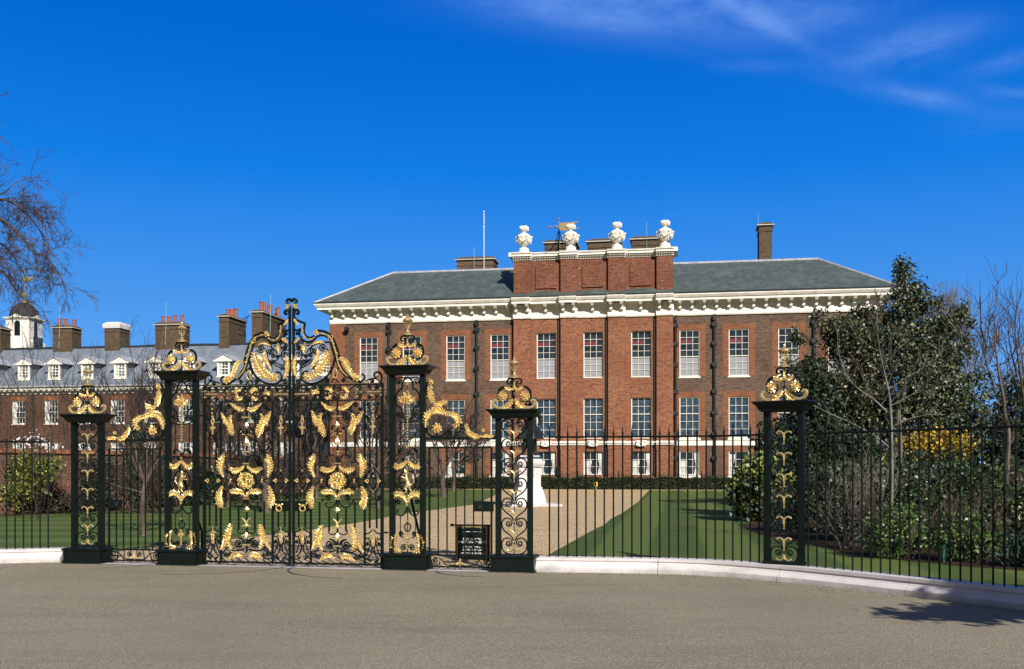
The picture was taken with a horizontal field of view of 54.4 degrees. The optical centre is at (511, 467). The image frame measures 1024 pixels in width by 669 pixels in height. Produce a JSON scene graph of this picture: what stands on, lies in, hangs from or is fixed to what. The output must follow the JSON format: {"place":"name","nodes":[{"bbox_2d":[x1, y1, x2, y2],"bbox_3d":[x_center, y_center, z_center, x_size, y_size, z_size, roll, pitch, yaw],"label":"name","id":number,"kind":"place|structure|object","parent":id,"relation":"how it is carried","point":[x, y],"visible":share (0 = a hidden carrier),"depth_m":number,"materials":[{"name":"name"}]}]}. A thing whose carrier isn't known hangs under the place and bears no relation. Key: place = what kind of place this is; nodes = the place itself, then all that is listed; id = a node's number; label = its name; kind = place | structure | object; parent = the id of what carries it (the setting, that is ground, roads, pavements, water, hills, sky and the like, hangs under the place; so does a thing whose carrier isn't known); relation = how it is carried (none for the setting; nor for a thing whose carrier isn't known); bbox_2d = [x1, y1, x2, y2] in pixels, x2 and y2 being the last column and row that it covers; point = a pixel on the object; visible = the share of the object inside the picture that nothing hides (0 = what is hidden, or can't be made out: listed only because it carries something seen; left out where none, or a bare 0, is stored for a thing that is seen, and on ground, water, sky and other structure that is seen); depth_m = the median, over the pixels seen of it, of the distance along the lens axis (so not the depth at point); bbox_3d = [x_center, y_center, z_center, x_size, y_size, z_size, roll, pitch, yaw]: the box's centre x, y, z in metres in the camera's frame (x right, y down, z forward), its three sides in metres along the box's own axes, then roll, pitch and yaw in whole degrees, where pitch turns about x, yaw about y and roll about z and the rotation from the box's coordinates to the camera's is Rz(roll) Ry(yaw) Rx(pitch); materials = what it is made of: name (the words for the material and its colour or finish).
{"place":"outdoors","nodes":[
{"label":"outdoors","id":0,"kind":"place"},
{"bbox_2d":[3,270,45,347],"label":"clock tower","id":1,"kind":"structure","parent":0,"point":[16,337],"depth_m":120.49,"materials":[{"name":"white paint"}]},
{"bbox_2d":[113,488,722,569],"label":"gravel drive","id":2,"kind":"structure","parent":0,"point":[540,531],"depth_m":24.79,"materials":[{"name":"gravel"}]},
{"bbox_2d":[177,458,202,547],"bbox_3d":[-5.428,0.722,16.783,0.057,1.756,0.695,0,0,17],"label":"iron stay","id":3,"kind":"object","parent":2,"relation":"on","point":[184,481],"visible":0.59,"depth_m":16.75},
{"bbox_2d":[402,458,419,551],"bbox_3d":[-1.626,0.722,16.041,0.057,1.756,0.695,0,0,17],"label":"iron stay","id":4,"kind":"object","parent":2,"relation":"on","point":[413,508],"visible":0.46,"depth_m":16.12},
{"bbox_2d":[450,524,489,559],"bbox_3d":[-0.708,1.342,17.203,0.714,0.731,0.060,0,0,8],"label":"notice board","id":5,"kind":"object","parent":2,"relation":"on","point":[469,539],"visible":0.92,"depth_m":17.18,"materials":[{"name":"paint"}]},
{"bbox_2d":[502,397,562,506],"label":"statue","id":6,"kind":"object","parent":2,"relation":"on","point":[539,499],"visible":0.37,"depth_m":40.79,"materials":[{"name":"stone"}]},
{"bbox_2d":[0,562,1023,668],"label":"road","id":7,"kind":"structure","parent":0,"point":[56,615],"depth_m":10.24,"materials":[{"name":"asphalt"}]},
{"bbox_2d":[0,547,65,563],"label":"stone kerb","id":8,"kind":"structure","parent":7,"relation":"on","point":[27,555],"depth_m":16.71,"materials":[{"name":"stone"}]},
{"bbox_2d":[0,431,48,548],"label":"iron railing","id":9,"kind":"object","parent":8,"relation":"on","point":[23,441],"visible":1,"depth_m":16.88,"materials":[{"name":"metal"}]},
{"bbox_2d":[58,366,116,563],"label":"gate pillar","id":10,"kind":"structure","parent":7,"relation":"on","point":[74,553],"depth_m":16.64,"materials":[{"name":"metal"}]},
{"bbox_2d":[103,562,516,572],"bbox_3d":[-3.297,1.591,15.887,7.300,0.001,0.350,0,0,11],"label":"threshold","id":11,"kind":"object","parent":7,"relation":"on","point":[315,567],"visible":0.6,"depth_m":15.83,"materials":[{"name":"stone"}]},
{"bbox_2d":[152,322,210,565],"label":"gate pillar","id":12,"kind":"structure","parent":11,"relation":"on","point":[169,554],"depth_m":16.31,"materials":[{"name":"metal"}]},
{"bbox_2d":[107,448,160,561],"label":"side gate","id":13,"kind":"structure","parent":12,"relation":"attached to","point":[116,503],"depth_m":16.52,"materials":[{"name":"metal"}]},
{"bbox_2d":[105,384,165,441],"bbox_3d":[-6.234,-0.908,16.480,1.120,0.954,0.111,0,0,11],"label":"scroll ornament","id":14,"kind":"object","parent":12,"relation":"attached to","point":[152,413],"visible":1,"depth_m":16.42,"materials":[{"name":"paint"}]},
{"bbox_2d":[199,298,291,564],"bbox_3d":[-4.332,-0.570,16.100,1.623,4.304,0.124,0,0,11],"label":"gate leaf","id":15,"kind":"object","parent":12,"relation":"attached to","point":[278,506],"visible":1,"depth_m":16.09,"materials":[{"name":"paint"}]},
{"bbox_2d":[378,314,435,570],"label":"gate pillar","id":16,"kind":"structure","parent":11,"relation":"on","point":[394,558],"depth_m":15.57,"materials":[{"name":"metal"}]},
{"bbox_2d":[291,298,387,567],"bbox_3d":[-2.749,-0.568,15.791,1.618,4.299,0.124,0,0,11],"label":"gate leaf","id":17,"kind":"object","parent":16,"relation":"attached to","point":[304,506],"visible":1,"depth_m":15.82,"materials":[{"name":"paint"}]},
{"bbox_2d":[422,379,494,439],"bbox_3d":[-0.823,-0.901,15.424,1.175,0.969,0.111,0,0,11],"label":"gate screen","id":18,"kind":"object","parent":16,"relation":"attached to","point":[455,416],"visible":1,"depth_m":15.46,"materials":[{"name":"paint"}]},
{"bbox_2d":[428,447,493,567],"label":"side gate","id":19,"kind":"structure","parent":16,"relation":"attached to","point":[482,506],"depth_m":15.45,"materials":[{"name":"metal"}]},
{"bbox_2d":[485,357,542,572],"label":"gate pillar","id":20,"kind":"structure","parent":7,"relation":"on","point":[504,562],"depth_m":15.25,"materials":[{"name":"metal"}]},
{"bbox_2d":[535,556,780,581],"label":"stone kerb","id":21,"kind":"structure","parent":7,"relation":"on","point":[753,570],"depth_m":14.95,"materials":[{"name":"stone"}]},
{"bbox_2d":[548,423,759,562],"bbox_3d":[2.124,0.375,15.036,3.188,2.050,0.338,0,0,19],"label":"iron railing","id":22,"kind":"object","parent":21,"relation":"on","point":[659,436],"visible":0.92,"depth_m":15.10,"materials":[{"name":"metal"}]},
{"bbox_2d":[751,344,817,565],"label":"gate pillar","id":23,"kind":"structure","parent":21,"relation":"on","point":[800,406],"depth_m":14.09,"materials":[{"name":"metal"}]},
{"bbox_2d":[777,565,1023,610],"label":"stone kerb","id":24,"kind":"structure","parent":7,"relation":"on","point":[986,594],"depth_m":12.38,"materials":[{"name":"stone"}]},
{"bbox_2d":[807,411,1023,586],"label":"iron railing","id":25,"kind":"object","parent":24,"relation":"on","point":[959,428],"visible":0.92,"depth_m":12.47,"materials":[{"name":"metal"}]},
{"bbox_2d":[0,485,1023,586],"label":"lawn","id":26,"kind":"structure","parent":0,"point":[59,530],"depth_m":25.66,"materials":[{"name":"green plant"}]},
{"bbox_2d":[0,91,100,339],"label":"plane tree","id":27,"kind":"object","parent":26,"relation":"on","point":[17,250],"visible":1,"depth_m":33.98,"materials":[{"name":"brown plant"}]},
{"bbox_2d":[0,326,142,519],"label":"magnolia","id":28,"kind":"object","parent":26,"relation":"on","point":[31,432],"visible":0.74,"depth_m":30.83,"materials":[{"name":"brown plant"}]},
{"bbox_2d":[34,315,219,535],"bbox_3d":[-8.834,-0.927,22.724,3.699,5.169,3.125,0,0,11],"label":"bare tree","id":29,"kind":"object","parent":26,"relation":"on","point":[142,493],"visible":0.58,"depth_m":23.11,"materials":[{"name":"brown plant"}]},
{"bbox_2d":[79,436,189,514],"bbox_3d":[-12.895,0.198,34.406,3.789,2.831,3.741,0,0,0],"label":"thicket","id":30,"kind":"object","parent":26,"relation":"on","point":[148,486],"visible":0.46,"depth_m":34.22,"materials":[{"name":"plant"}]},
{"bbox_2d":[113,356,185,511],"bbox_3d":[-13.034,-1.125,35.918,2.487,5.570,4.646,0,0,-18],"label":"bare tree","id":31,"kind":"object","parent":26,"relation":"on","point":[156,424],"visible":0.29,"depth_m":35.47,"materials":[{"name":"brown plant"}]},
{"bbox_2d":[0,448,325,514],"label":"garden wall","id":32,"kind":"structure","parent":26,"relation":"on","point":[64,484],"depth_m":35.97,"materials":[{"name":"brick"}]},
{"bbox_2d":[0,446,65,512],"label":"golden ivy","id":33,"kind":"object","parent":32,"relation":"attached to","point":[27,466],"visible":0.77,"depth_m":33.68,"materials":[{"name":"green plant"}]},
{"bbox_2d":[0,488,336,515],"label":"border soil","id":34,"kind":"structure","parent":26,"relation":"on","point":[146,508],"depth_m":38.63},
{"bbox_2d":[38,486,106,512],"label":"shrub","id":35,"kind":"object","parent":34,"relation":"on","point":[65,507],"visible":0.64,"depth_m":34.94,"materials":[{"name":"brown plant"}]},
{"bbox_2d":[66,450,129,510],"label":"climbing shrub","id":36,"kind":"object","parent":34,"relation":"on","point":[87,485],"visible":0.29,"depth_m":36.09,"materials":[{"name":"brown plant"}]},
{"bbox_2d":[119,421,179,508],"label":"climbing shrub","id":37,"kind":"object","parent":34,"relation":"on","point":[127,462],"visible":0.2,"depth_m":38.52,"materials":[{"name":"brown plant"}]},
{"bbox_2d":[191,451,226,500],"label":"climbing shrub","id":38,"kind":"object","parent":34,"relation":"on","point":[201,480],"visible":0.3,"depth_m":45.21,"materials":[{"name":"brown plant"}]},
{"bbox_2d":[230,485,276,498],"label":"shrub","id":39,"kind":"object","parent":34,"relation":"on","point":[231,497],"visible":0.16,"depth_m":50.02,"materials":[{"name":"green plant"}]},
{"bbox_2d":[267,436,334,494],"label":"thicket","id":40,"kind":"object","parent":34,"relation":"on","point":[297,467],"visible":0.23,"depth_m":57.67,"materials":[{"name":"plant"}]},
{"bbox_2d":[172,485,216,505],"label":"shrub","id":41,"kind":"object","parent":26,"relation":"on","point":[185,500],"visible":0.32,"depth_m":41.68,"materials":[{"name":"green plant"}]},
{"bbox_2d":[179,377,256,506],"bbox_3d":[-11.557,-1.036,39.821,3.525,5.410,3.472,0,0,43],"label":"bare tree","id":42,"kind":"object","parent":26,"relation":"on","point":[225,466],"visible":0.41,"depth_m":39.72,"materials":[{"name":"brown plant"}]},
{"bbox_2d":[184,421,276,501],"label":"magnolia","id":43,"kind":"object","parent":26,"relation":"on","point":[242,452],"visible":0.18,"depth_m":45.76,"materials":[{"name":"brown plant"}]},
{"bbox_2d":[202,434,327,503],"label":"thicket","id":44,"kind":"object","parent":26,"relation":"on","point":[253,463],"visible":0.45,"depth_m":43.83,"materials":[{"name":"plant"}]},
{"bbox_2d":[224,371,317,512],"bbox_3d":[-8.475,-1.006,34.732,3.128,5.368,5.337,0,0,-24],"label":"bare tree","id":45,"kind":"object","parent":26,"relation":"on","point":[265,492],"visible":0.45,"depth_m":35.05,"materials":[{"name":"brown plant"}]},
{"bbox_2d":[287,368,355,497],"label":"bare tree","id":46,"kind":"object","parent":26,"relation":"on","point":[315,436],"visible":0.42,"depth_m":51.60,"materials":[{"name":"brown plant"}]},
{"bbox_2d":[330,391,388,492],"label":"bare tree","id":47,"kind":"object","parent":26,"relation":"on","point":[359,448],"visible":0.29,"depth_m":62.01,"materials":[{"name":"brown plant"}]},
{"bbox_2d":[307,437,427,496],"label":"thicket","id":48,"kind":"object","parent":26,"relation":"on","point":[345,465],"visible":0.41,"depth_m":53.85,"materials":[{"name":"plant"}]},
{"bbox_2d":[340,385,437,502],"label":"bare tree","id":49,"kind":"object","parent":26,"relation":"on","point":[410,473],"visible":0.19,"depth_m":44.87,"materials":[{"name":"brown plant"}]},
{"bbox_2d":[339,382,451,507],"bbox_3d":[-4.673,-1.008,39.477,4.133,5.326,5.227,0,0,-23],"label":"bare tree","id":50,"kind":"object","parent":26,"relation":"on","point":[412,436],"visible":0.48,"depth_m":39.20,"materials":[{"name":"brown plant"}]},
{"bbox_2d":[362,449,444,492],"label":"thicket","id":51,"kind":"object","parent":26,"relation":"on","point":[418,479],"visible":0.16,"depth_m":63.90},
{"bbox_2d":[409,387,488,497],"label":"bare tree","id":52,"kind":"object","parent":26,"relation":"on","point":[442,474],"visible":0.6,"depth_m":52.99,"materials":[{"name":"brown plant"}]},
{"bbox_2d":[430,404,494,490],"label":"bare tree","id":53,"kind":"object","parent":26,"relation":"on","point":[470,453],"visible":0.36,"depth_m":66.93,"materials":[{"name":"brown plant"}]},
{"bbox_2d":[343,475,795,489],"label":"box hedge","id":54,"kind":"object","parent":26,"relation":"on","point":[599,481],"visible":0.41,"depth_m":72.40,"materials":[{"name":"plant"}]},
{"bbox_2d":[738,492,1023,569],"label":"planting bed","id":55,"kind":"object","parent":26,"relation":"on","point":[821,539],"visible":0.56,"depth_m":19.57,"materials":[{"name":"plant"}]},
{"bbox_2d":[722,450,796,521],"bbox_3d":[7.399,0.554,29.565,2.252,2.168,1.935,0,0,0],"label":"bush","id":56,"kind":"object","parent":55,"relation":"on","point":[745,489],"visible":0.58,"depth_m":29.29,"materials":[{"name":"green plant"}]},
{"bbox_2d":[757,480,822,532],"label":"grey shrub","id":57,"kind":"object","parent":55,"relation":"on","point":[794,512],"visible":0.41,"depth_m":24.43,"materials":[{"name":"green plant"}]},
{"bbox_2d":[742,353,902,517],"bbox_3d":[9.571,-0.977,31.010,4.868,5.190,3.108,0,0,0],"label":"yew","id":58,"kind":"object","parent":55,"relation":"on","point":[815,387],"visible":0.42,"depth_m":30.70,"materials":[{"name":"green plant"}]},
{"bbox_2d":[777,443,920,548],"bbox_3d":[6.880,0.528,19.627,2.558,2.159,2.520,0,0,41],"label":"twiggy shrub","id":59,"kind":"object","parent":55,"relation":"on","point":[848,516],"visible":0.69,"depth_m":19.50,"materials":[{"name":"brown plant"}]},
{"bbox_2d":[806,441,932,541],"bbox_3d":[7.620,0.501,21.154,2.556,2.231,1.836,0,0,0],"label":"dark shrub","id":60,"kind":"object","parent":55,"relation":"on","point":[831,482],"visible":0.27,"depth_m":21.07,"materials":[{"name":"green plant"}]},
{"bbox_2d":[795,440,953,534],"bbox_3d":[8.561,0.484,23.738,3.738,2.244,2.230,0,0,28],"label":"dark shrub","id":61,"kind":"object","parent":55,"relation":"on","point":[923,463],"visible":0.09,"depth_m":23.80,"materials":[{"name":"green plant"}]},
{"bbox_2d":[789,280,963,503],"bbox_3d":[7.469,-1.276,19.984,3.513,4.836,1.382,0,0,0],"label":"bare tree","id":62,"kind":"object","parent":55,"relation":"on","point":[892,425],"visible":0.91,"depth_m":19.93,"materials":[{"name":"brown plant"}]},
{"bbox_2d":[854,488,927,551],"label":"twiggy shrub","id":63,"kind":"object","parent":55,"relation":"on","point":[875,511],"visible":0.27,"depth_m":18.64,"materials":[{"name":"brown plant"}]},
{"bbox_2d":[775,252,1013,475],"bbox_3d":[14.856,-3.316,38.035,7.311,9.848,6.964,0,0,-41],"label":"holly tree","id":64,"kind":"object","parent":55,"relation":"on","point":[866,410],"visible":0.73,"depth_m":37.47,"materials":[{"name":"green plant"}]},
{"bbox_2d":[896,410,902,474],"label":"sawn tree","id":65,"kind":"object","parent":55,"relation":"on","point":[898,413],"visible":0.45,"depth_m":24.03,"materials":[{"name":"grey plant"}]},
{"bbox_2d":[855,499,944,559],"bbox_3d":[7.038,1.081,17.475,2.078,1.044,1.224,0,0,0],"label":"spring shrub","id":66,"kind":"object","parent":55,"relation":"on","point":[895,529],"visible":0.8,"depth_m":17.38,"materials":[{"name":"green plant"}]},
{"bbox_2d":[869,448,984,546],"bbox_3d":[8.653,0.578,20.340,2.542,2.057,1.593,0,0,0],"label":"stemmy shrub","id":67,"kind":"object","parent":55,"relation":"on","point":[933,497],"visible":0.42,"depth_m":20.24,"materials":[{"name":"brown plant"}]},
{"bbox_2d":[882,425,998,529],"bbox_3d":[10.730,0.246,25.276,3.788,2.758,2.044,0,0,0],"label":"forsythia","id":68,"kind":"object","parent":55,"relation":"on","point":[944,447],"visible":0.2,"depth_m":24.94,"materials":[{"name":"yellow blossom"},{"name":"brown twig"}]},
{"bbox_2d":[867,429,1023,480],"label":"shrubbery","id":69,"kind":"object","parent":55,"relation":"on","point":[979,455],"depth_m":58.63,"materials":[{"name":"green plant"}]},
{"bbox_2d":[895,278,1003,462],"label":"distant tree","id":70,"kind":"object","parent":55,"relation":"on","point":[947,298],"visible":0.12,"depth_m":56.33,"materials":[{"name":"brown plant"}]},
{"bbox_2d":[922,489,1020,563],"bbox_3d":[7.843,0.961,16.832,1.794,1.288,1.494,0,0,-18],"label":"spring shrub","id":71,"kind":"object","parent":55,"relation":"on","point":[976,538],"visible":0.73,"depth_m":16.75,"materials":[{"name":"green plant"}]},
{"bbox_2d":[938,261,1023,538],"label":"bare tree","id":72,"kind":"object","parent":55,"relation":"on","point":[996,338],"visible":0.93,"depth_m":18.84,"materials":[{"name":"brown plant"}]},
{"bbox_2d":[940,443,1023,540],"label":"stemmy shrub","id":73,"kind":"object","parent":55,"relation":"on","point":[975,484],"visible":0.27,"depth_m":19.99,"materials":[{"name":"brown plant"}]},
{"bbox_2d":[960,346,1023,416],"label":"distant tree","id":74,"kind":"object","parent":55,"relation":"on","point":[1007,379],"visible":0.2,"depth_m":59.98,"materials":[{"name":"brown plant"}]},
{"bbox_2d":[962,369,1023,515],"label":"conifer","id":75,"kind":"object","parent":55,"relation":"on","point":[998,448],"visible":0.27,"depth_m":24.61,"materials":[{"name":"green plant"}]},
{"bbox_2d":[973,458,1023,552],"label":"dark shrub","id":76,"kind":"object","parent":55,"relation":"on","point":[1020,501],"visible":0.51,"depth_m":18.48,"materials":[{"name":"green plant"}]},
{"bbox_2d":[985,267,1023,452],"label":"bare tree","id":77,"kind":"object","parent":55,"relation":"on","point":[1021,396],"visible":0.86,"depth_m":22.88,"materials":[{"name":"brown plant"}]},
{"bbox_2d":[0,0,1023,463],"label":"sky","id":78,"kind":"structure","parent":0,"point":[217,156],"materials":[{"name":"blue"}]},
{"bbox_2d":[313,212,899,486],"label":"palace","id":79,"kind":"structure","parent":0,"point":[644,333],"depth_m":75.79,"materials":[{"name":"brick"}]},
{"bbox_2d":[0,294,329,484],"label":"palace wing","id":80,"kind":"structure","parent":79,"relation":"attached to","point":[217,361],"depth_m":97.26,"materials":[{"name":"brick"}]},
{"bbox_2d":[11,401,24,424],"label":"window","id":81,"kind":"structure","parent":80,"relation":"in","point":[17,416],"depth_m":97.33,"materials":[{"name":"white glass"}]},
{"bbox_2d":[45,400,58,424],"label":"window","id":82,"kind":"structure","parent":80,"relation":"in","point":[46,423],"depth_m":96.78,"materials":[{"name":"white glass"}]},
{"bbox_2d":[111,400,124,423],"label":"window","id":83,"kind":"structure","parent":80,"relation":"in","point":[119,412],"depth_m":95.61,"materials":[{"name":"white glass"}]},
{"bbox_2d":[179,399,191,423],"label":"window","id":84,"kind":"structure","parent":80,"relation":"in","point":[188,406],"depth_m":94.45,"materials":[{"name":"white glass"}]},
{"bbox_2d":[179,442,191,452],"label":"window","id":85,"kind":"structure","parent":80,"relation":"in","point":[185,445],"depth_m":94.52,"materials":[{"name":"white glass"}]},
{"bbox_2d":[313,397,326,422],"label":"window","id":86,"kind":"structure","parent":80,"relation":"in","point":[319,397],"depth_m":92.27,"materials":[{"name":"grey glass"}]},
{"bbox_2d":[313,441,326,462],"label":"window","id":87,"kind":"structure","parent":80,"relation":"in","point":[323,442],"depth_m":92.24,"materials":[{"name":"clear glass"}]},
{"bbox_2d":[360,337,377,382],"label":"window","id":88,"kind":"structure","parent":79,"relation":"in","point":[368,345],"depth_m":79.01,"materials":[{"name":"clear glass"}]},
{"bbox_2d":[359,401,378,441],"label":"window","id":89,"kind":"structure","parent":79,"relation":"in","point":[367,413],"depth_m":79.03,"materials":[{"name":"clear glass"}]},
{"bbox_2d":[403,400,419,440],"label":"window","id":90,"kind":"structure","parent":79,"relation":"in","point":[417,438],"depth_m":78.43,"materials":[{"name":"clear glass"}]},
{"bbox_2d":[403,336,420,381],"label":"window","id":91,"kind":"structure","parent":79,"relation":"in","point":[417,338],"depth_m":78.43,"materials":[{"name":"clear glass"}]},
{"bbox_2d":[406,452,419,476],"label":"window","id":92,"kind":"structure","parent":79,"relation":"in","point":[414,452],"depth_m":78.42,"materials":[{"name":"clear glass"}]},
{"bbox_2d":[445,335,465,380],"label":"window","id":93,"kind":"structure","parent":79,"relation":"in","point":[455,344],"depth_m":77.86,"materials":[{"name":"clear glass"}]},
{"bbox_2d":[446,400,464,440],"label":"window","id":94,"kind":"structure","parent":79,"relation":"in","point":[461,406],"depth_m":77.86,"materials":[{"name":"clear glass"}]},
{"bbox_2d":[445,452,465,477],"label":"window","id":95,"kind":"structure","parent":79,"relation":"in","point":[459,455],"depth_m":77.84,"materials":[{"name":"clear glass"}]},
{"bbox_2d":[490,334,509,380],"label":"window","id":96,"kind":"structure","parent":79,"relation":"in","point":[500,343],"depth_m":77.29,"materials":[{"name":"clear glass"}]},
{"bbox_2d":[490,399,509,440],"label":"window","id":97,"kind":"structure","parent":79,"relation":"in","point":[504,435],"depth_m":77.28,"materials":[{"name":"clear glass"}]},
{"bbox_2d":[493,452,509,476],"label":"window","id":98,"kind":"structure","parent":79,"relation":"in","point":[504,455],"depth_m":77.26,"materials":[{"name":"clear glass"}]},
{"bbox_2d":[537,333,555,378],"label":"window","id":99,"kind":"structure","parent":79,"relation":"in","point":[546,342],"depth_m":76.62,"materials":[{"name":"white glass"}]},
{"bbox_2d":[537,399,555,438],"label":"window","id":100,"kind":"structure","parent":79,"relation":"in","point":[548,406],"depth_m":76.62,"materials":[{"name":"clear glass"}]},
{"bbox_2d":[537,452,555,474],"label":"window","id":101,"kind":"structure","parent":79,"relation":"in","point":[544,456],"depth_m":76.62,"materials":[{"name":"white glass"}]},
{"bbox_2d":[584,332,602,377],"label":"window","id":102,"kind":"structure","parent":79,"relation":"in","point":[593,341],"depth_m":76.04,"materials":[{"name":"white glass"}]},
{"bbox_2d":[584,398,602,438],"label":"window","id":103,"kind":"structure","parent":79,"relation":"in","point":[593,407],"depth_m":76.04,"materials":[{"name":"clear glass"}]},
{"bbox_2d":[584,451,602,474],"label":"window","id":104,"kind":"structure","parent":79,"relation":"in","point":[590,454],"depth_m":76.01,"materials":[{"name":"white glass"}]},
{"bbox_2d":[631,331,650,376],"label":"window","id":105,"kind":"structure","parent":79,"relation":"in","point":[640,340],"depth_m":75.45,"materials":[{"name":"white glass"}]},
{"bbox_2d":[631,398,650,435],"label":"window","id":106,"kind":"structure","parent":79,"relation":"in","point":[640,407],"depth_m":75.47,"materials":[{"name":"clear glass"}]},
{"bbox_2d":[633,451,649,474],"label":"window","id":107,"kind":"structure","parent":79,"relation":"in","point":[636,454],"depth_m":75.43,"materials":[{"name":"white glass"}]},
{"bbox_2d":[679,330,700,377],"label":"window","id":108,"kind":"structure","parent":79,"relation":"in","point":[689,339],"depth_m":74.92,"materials":[{"name":"white glass"}]},
{"bbox_2d":[679,397,700,439],"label":"window","id":109,"kind":"structure","parent":79,"relation":"in","point":[689,406],"depth_m":74.92,"materials":[{"name":"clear glass"}]},
{"bbox_2d":[680,451,700,477],"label":"window","id":110,"kind":"structure","parent":79,"relation":"in","point":[683,454],"depth_m":74.92,"materials":[{"name":"white glass"}]},
{"bbox_2d":[728,397,748,439],"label":"window","id":111,"kind":"structure","parent":79,"relation":"in","point":[738,406],"depth_m":74.33,"materials":[{"name":"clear glass"}]},
{"bbox_2d":[728,451,748,477],"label":"window","id":112,"kind":"structure","parent":79,"relation":"in","point":[737,454],"depth_m":74.37,"materials":[{"name":"clear glass"}]},
{"bbox_2d":[728,329,749,376],"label":"window","id":113,"kind":"structure","parent":79,"relation":"in","point":[738,338],"depth_m":74.33,"materials":[{"name":"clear glass"}]},
{"bbox_2d":[777,328,798,376],"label":"window","id":114,"kind":"structure","parent":79,"relation":"in","point":[781,331],"depth_m":73.75,"materials":[{"name":"clear glass"}]},
{"bbox_2d":[828,335,848,375],"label":"window","id":115,"kind":"structure","parent":79,"relation":"in","point":[832,362],"depth_m":73.22,"materials":[{"name":"clear glass"}]},
{"bbox_2d":[935,541,948,562],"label":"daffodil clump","id":116,"kind":"object","parent":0,"point":[945,550],"visible":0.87,"depth_m":16.72,"materials":[{"name":"green plant"}]},
{"bbox_2d":[985,525,1023,565],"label":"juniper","id":117,"kind":"object","parent":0,"point":[1020,555],"visible":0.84,"depth_m":15.99,"materials":[{"name":"green plant"}]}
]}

